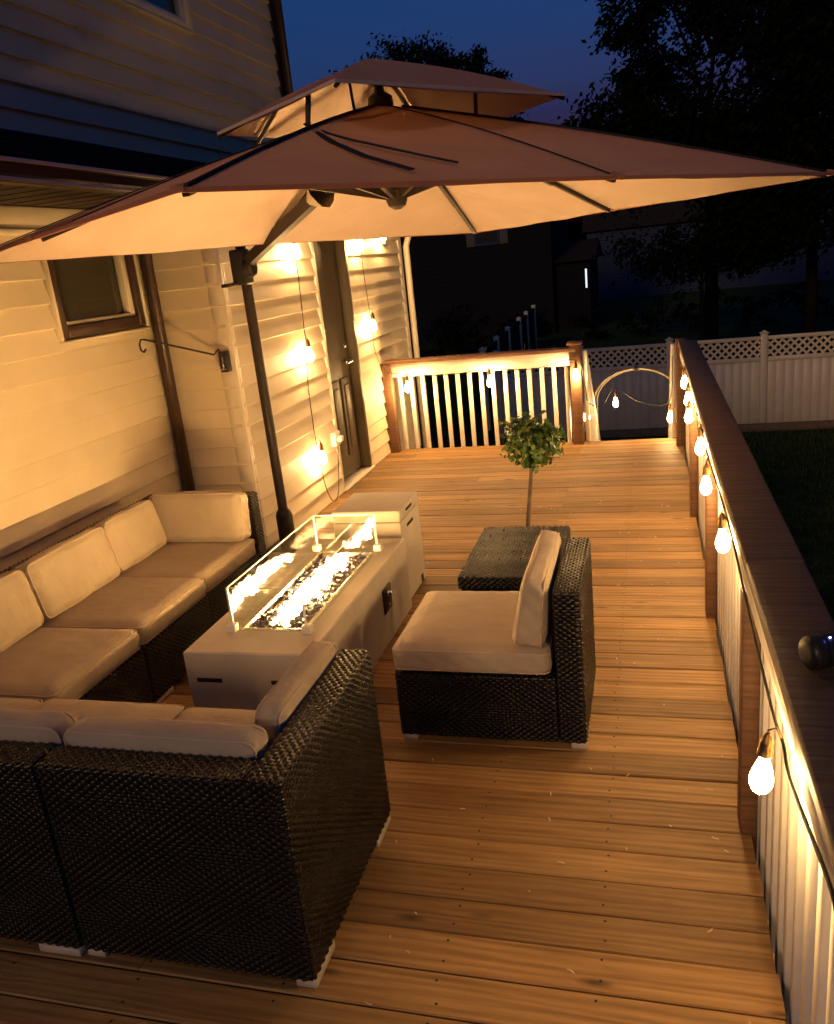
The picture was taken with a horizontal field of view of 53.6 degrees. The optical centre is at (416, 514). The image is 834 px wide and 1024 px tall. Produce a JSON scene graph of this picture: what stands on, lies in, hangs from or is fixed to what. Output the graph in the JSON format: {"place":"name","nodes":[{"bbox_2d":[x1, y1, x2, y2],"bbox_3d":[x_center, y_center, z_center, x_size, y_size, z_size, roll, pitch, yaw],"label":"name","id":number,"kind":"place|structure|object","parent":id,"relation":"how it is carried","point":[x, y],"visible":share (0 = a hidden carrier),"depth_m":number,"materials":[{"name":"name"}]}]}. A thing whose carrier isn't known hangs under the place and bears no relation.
{"place":"outdoors","nodes":[
{"label":"outdoors","id":0,"kind":"place"},
{"bbox_2d":[281,0,831,240],"label":"sky","id":1,"kind":"structure","parent":0,"point":[539,42],"materials":[{"name":"blue"}]},
{"bbox_2d":[411,279,833,620],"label":"lawn","id":2,"kind":"structure","parent":0,"point":[790,320],"depth_m":27.03,"materials":[{"name":"plant"}]},
{"bbox_2d":[0,0,426,570],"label":"house","id":3,"kind":"structure","parent":2,"relation":"on","point":[102,415],"depth_m":5.35,"materials":[{"name":"beige"}]},
{"bbox_2d":[40,254,150,344],"bbox_3d":[-1.857,-1.301,4.729,0.110,0.562,0.841,-1,18,16],"label":"window","id":4,"kind":"structure","parent":3,"relation":"in","point":[88,295],"depth_m":4.76,"materials":[{"name":"brown glass"}]},
{"bbox_2d":[111,0,193,34],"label":"upper window","id":5,"kind":"structure","parent":3,"relation":"in","point":[176,14],"depth_m":6.49,"materials":[{"name":"white glass"}]},
{"bbox_2d":[138,339,231,372],"bbox_3d":[-1.424,-0.979,5.091,0.532,0.267,0.072,-13,18,-21],"label":"wall hook","id":6,"kind":"object","parent":3,"relation":"attached to","point":[225,361],"depth_m":5.15,"materials":[{"name":"black metal"}]},
{"bbox_2d":[293,243,338,501],"bbox_3d":[-0.767,-1.168,6.391,0.086,2.225,0.432,-1,18,16],"label":"string light","id":7,"kind":"object","parent":3,"relation":"hanging from","point":[310,358],"visible":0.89,"depth_m":6.21,"materials":[{"name":"black plastic"}]},
{"bbox_2d":[330,430,343,446],"bbox_3d":[-0.650,-0.621,6.779,0.085,0.115,0.120,-1,18,16],"label":"power outlet","id":8,"kind":"object","parent":3,"relation":"attached to","point":[337,438],"visible":1,"depth_m":6.74,"materials":[{"name":"white paint"}]},
{"bbox_2d":[308,240,374,490],"bbox_3d":[-0.688,-1.339,7.072,0.180,2.170,0.820,-1,18,16],"label":"door","id":9,"kind":"structure","parent":3,"relation":"in","point":[330,262],"depth_m":7.19,"materials":[{"name":"paint"}]},
{"bbox_2d":[358,238,387,372],"bbox_3d":[-0.549,-1.851,7.179,0.084,1.456,2.123,-1,18,16],"label":"string light","id":10,"kind":"object","parent":3,"relation":"hanging from","point":[361,248],"visible":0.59,"depth_m":7.63,"materials":[{"name":"black plastic"}]},
{"bbox_2d":[354,32,424,62],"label":"distant tree","id":11,"kind":"object","parent":2,"relation":"on","point":[392,53],"visible":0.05,"depth_m":63.47,"materials":[{"name":"green plant"}]},
{"bbox_2d":[0,438,785,1023],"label":"deck","id":12,"kind":"structure","parent":2,"relation":"on","point":[512,922],"depth_m":2.59,"materials":[{"name":"brown wood"}]},
{"bbox_2d":[0,697,42,709],"bbox_3d":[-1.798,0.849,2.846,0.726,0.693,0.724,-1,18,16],"label":"seat cushion","id":13,"kind":"object","parent":12,"relation":"on","point":[19,703],"visible":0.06,"depth_m":3.03,"materials":[{"name":"fabric"}]},
{"bbox_2d":[0,570,153,702],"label":"armless sofa","id":14,"kind":"object","parent":12,"relation":"on","point":[37,661],"visible":0.57,"depth_m":3.46,"materials":[{"name":"fabric"}]},
{"bbox_2d":[0,698,183,956],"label":"armless sofa","id":15,"kind":"object","parent":12,"relation":"on","point":[36,903],"visible":0.48,"depth_m":2.31,"materials":[{"name":"wicker"}]},
{"bbox_2d":[0,527,212,703],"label":"armless sofa","id":16,"kind":"object","parent":12,"relation":"on","point":[73,581],"visible":0.67,"depth_m":3.88,"materials":[{"name":"fabric"}]},
{"bbox_2d":[76,490,269,624],"bbox_3d":[-1.314,0.264,4.588,0.727,0.692,0.725,-1,18,16],"label":"corner sofa","id":17,"kind":"object","parent":12,"relation":"on","point":[214,540],"visible":0.66,"depth_m":4.57,"materials":[{"name":"fabric"}]},
{"bbox_2d":[36,640,390,987],"bbox_3d":[-0.551,0.824,2.493,0.723,0.693,0.727,-1,18,16],"label":"corner sofa","id":18,"kind":"object","parent":12,"relation":"on","point":[244,841],"visible":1,"depth_m":2.18,"materials":[{"name":"wicker"}]},
{"bbox_2d":[183,514,411,709],"bbox_3d":[-0.484,0.437,3.898,0.581,0.597,1.358,-1,18,16],"label":"fire table","id":19,"kind":"object","parent":12,"relation":"on","point":[246,651],"visible":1,"depth_m":3.65,"materials":[{"name":"grey concrete"}]},
{"bbox_2d":[332,491,425,597],"bbox_3d":[-0.208,0.183,4.739,0.393,0.535,0.382,-1,18,16],"label":"tank box","id":20,"kind":"object","parent":12,"relation":"on","point":[396,514],"visible":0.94,"depth_m":4.57,"materials":[{"name":"grey concrete"}]},
{"bbox_2d":[0,58,833,573],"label":"cantilever umbrella","id":21,"kind":"object","parent":12,"relation":"on","point":[372,148],"visible":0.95,"depth_m":3.64,"materials":[{"name":"fabric"}]},
{"bbox_2d":[381,340,584,452],"bbox_3d":[0.652,-0.973,8.008,1.920,1.255,0.174,-1,18,16],"label":"deck railing","id":22,"kind":"object","parent":12,"relation":"attached to","point":[422,367],"visible":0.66,"depth_m":7.94,"materials":[{"name":"white wood"}]},
{"bbox_2d":[388,355,672,422],"bbox_3d":[1.176,-1.254,8.294,2.654,0.722,1.483,-1,18,16],"label":"string light","id":23,"kind":"object","parent":22,"relation":"hanging from","point":[490,384],"visible":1,"depth_m":7.74,"materials":[{"name":"black plastic"}]},
{"bbox_2d":[392,530,595,749],"bbox_3d":[0.324,0.471,3.338,0.737,0.694,0.600,-1,18,16],"label":"armless chair","id":24,"kind":"object","parent":12,"relation":"on","point":[516,665],"visible":1,"depth_m":3.11,"materials":[{"name":"wicker"}]},
{"bbox_2d":[457,525,570,590],"bbox_3d":[0.507,0.370,4.066,0.459,0.425,0.715,-1,18,16],"label":"side table","id":25,"kind":"object","parent":12,"relation":"on","point":[498,559],"visible":0.38,"depth_m":3.92,"materials":[{"name":"wicker"}]},
{"bbox_2d":[499,410,567,526],"bbox_3d":[0.653,-0.087,4.550,0.378,0.983,0.416,-1,18,16],"label":"topiary tree","id":26,"kind":"object","parent":12,"relation":"on","point":[534,442],"visible":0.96,"depth_m":4.38,"materials":[{"name":"green plant"}]},
{"bbox_2d":[365,447,750,1023],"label":"wood litter","id":27,"kind":"object","parent":12,"relation":"on","point":[590,768],"visible":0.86,"depth_m":2.78,"materials":[{"name":"brown wood"}]},
{"bbox_2d":[675,338,833,1023],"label":"deck railing","id":28,"kind":"object","parent":12,"relation":"attached to","point":[788,609],"visible":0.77,"depth_m":2.19,"materials":[{"name":"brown wood"}]},
{"bbox_2d":[677,353,833,910],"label":"string light","id":29,"kind":"object","parent":28,"relation":"hanging from","point":[761,780],"visible":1,"depth_m":1.80,"materials":[{"name":"white glass"}]},
{"bbox_2d":[403,30,459,68],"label":"distant tree","id":30,"kind":"object","parent":2,"relation":"on","point":[439,52],"visible":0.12,"depth_m":63.08,"materials":[{"name":"green plant"}]},
{"bbox_2d":[400,219,567,344],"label":"neighbour house","id":31,"kind":"structure","parent":2,"relation":"on","point":[501,275],"depth_m":39.03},
{"bbox_2d":[466,228,507,246],"bbox_3d":[3.207,-13.258,38.247,1.950,1.500,0.040,-1,18,16],"label":"window","id":32,"kind":"structure","parent":31,"relation":"in","point":[489,237],"depth_m":38.38,"materials":[{"name":"black glass"}]},
{"bbox_2d":[434,43,537,119],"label":"distant tree","id":33,"kind":"object","parent":2,"relation":"on","point":[477,62],"visible":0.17,"depth_m":62.23,"materials":[{"name":"green plant"}]},
{"bbox_2d":[478,305,537,430],"bbox_3d":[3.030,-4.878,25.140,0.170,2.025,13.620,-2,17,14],"label":"stair railing","id":34,"kind":"object","parent":2,"relation":"on","point":[520,333],"visible":0.49,"depth_m":24.38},
{"bbox_2d":[489,305,556,344],"bbox_3d":[4.308,-7.337,33.265,2.781,2.115,2.787,-5,17,3],"label":"shrub","id":35,"kind":"object","parent":2,"relation":"on","point":[544,329],"visible":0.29,"depth_m":33.12,"materials":[{"name":"green plant"}]},
{"bbox_2d":[552,238,602,331],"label":"shed","id":36,"kind":"structure","parent":2,"relation":"on","point":[576,265],"depth_m":38.81,"materials":[{"name":"grey wood"}]},
{"bbox_2d":[585,269,586,287],"bbox_3d":[7.852,-10.950,38.277,0.080,0.850,0.020,-1,18,16],"label":"lit window","id":37,"kind":"structure","parent":36,"relation":"in","point":[585,269],"depth_m":38.25,"materials":[{"name":"white glass"}]},
{"bbox_2d":[594,366,669,424],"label":"tube arch","id":38,"kind":"structure","parent":2,"relation":"on","point":[635,368],"depth_m":9.32,"materials":[{"name":"beige plastic"}]},
{"bbox_2d":[493,330,833,434],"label":"lattice fence","id":39,"kind":"object","parent":2,"relation":"on","point":[764,387],"visible":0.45,"depth_m":16.51,"materials":[{"name":"plastic"}]},
{"bbox_2d":[499,420,833,441],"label":"fence edging","id":40,"kind":"object","parent":2,"relation":"on","point":[783,426],"depth_m":16.44,"materials":[{"name":"brick"}]},
{"bbox_2d":[550,62,832,359],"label":"hedge tree","id":41,"kind":"object","parent":2,"relation":"on","point":[637,117],"visible":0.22,"depth_m":23.09,"materials":[{"name":"green plant"}]},
{"bbox_2d":[567,281,833,340],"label":"hedge","id":42,"kind":"object","parent":2,"relation":"on","point":[796,297],"visible":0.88,"depth_m":33.58,"materials":[{"name":"green plant"}]},
{"bbox_2d":[581,0,823,351],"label":"broadleaf tree","id":43,"kind":"object","parent":2,"relation":"on","point":[702,16],"visible":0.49,"depth_m":25.37,"materials":[{"name":"green plant"}]},
{"bbox_2d":[582,164,833,299],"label":"pale house","id":44,"kind":"structure","parent":2,"relation":"on","point":[594,226],"depth_m":56.99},
{"bbox_2d":[592,191,833,352],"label":"yard tree","id":45,"kind":"object","parent":2,"relation":"on","point":[754,246],"visible":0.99,"depth_m":21.98,"materials":[{"name":"green plant"}]},
{"bbox_2d":[685,0,833,353],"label":"hedge tree","id":46,"kind":"object","parent":2,"relation":"on","point":[801,75],"visible":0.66,"depth_m":21.32,"materials":[{"name":"green plant"}]},
{"bbox_3d":[2.461,0.054,9.354,0.825,2.143,2.773,-1,18,16],"label":"stairs","id":47,"kind":"object","parent":2,"relation":"on","visible":0},
{"bbox_2d":[582,349,600,441],"bbox_3d":[2.033,-0.509,9.267,0.090,2.960,2.640,-1,18,16],"label":"stair railing","id":48,"kind":"object","parent":47,"relation":"on","point":[592,428],"visible":0.32,"depth_m":7.87,"materials":[{"name":"white paint"}]},
{"bbox_2d":[668,343,675,437],"bbox_3d":[2.788,-0.524,9.052,0.090,2.960,2.640,-1,18,16],"label":"stair railing","id":49,"kind":"object","parent":47,"relation":"on","point":[672,427],"visible":0.33,"depth_m":7.58,"materials":[{"name":"white paint"}]},
{"bbox_2d":[742,427,833,616],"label":"grass","id":50,"kind":"structure","parent":0,"point":[792,485],"depth_m":12.94,"materials":[{"name":"plant"}]},
{"bbox_2d":[798,632,833,670],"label":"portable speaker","id":51,"kind":"object","parent":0,"point":[815,652],"visible":1,"depth_m":1.65}
]}

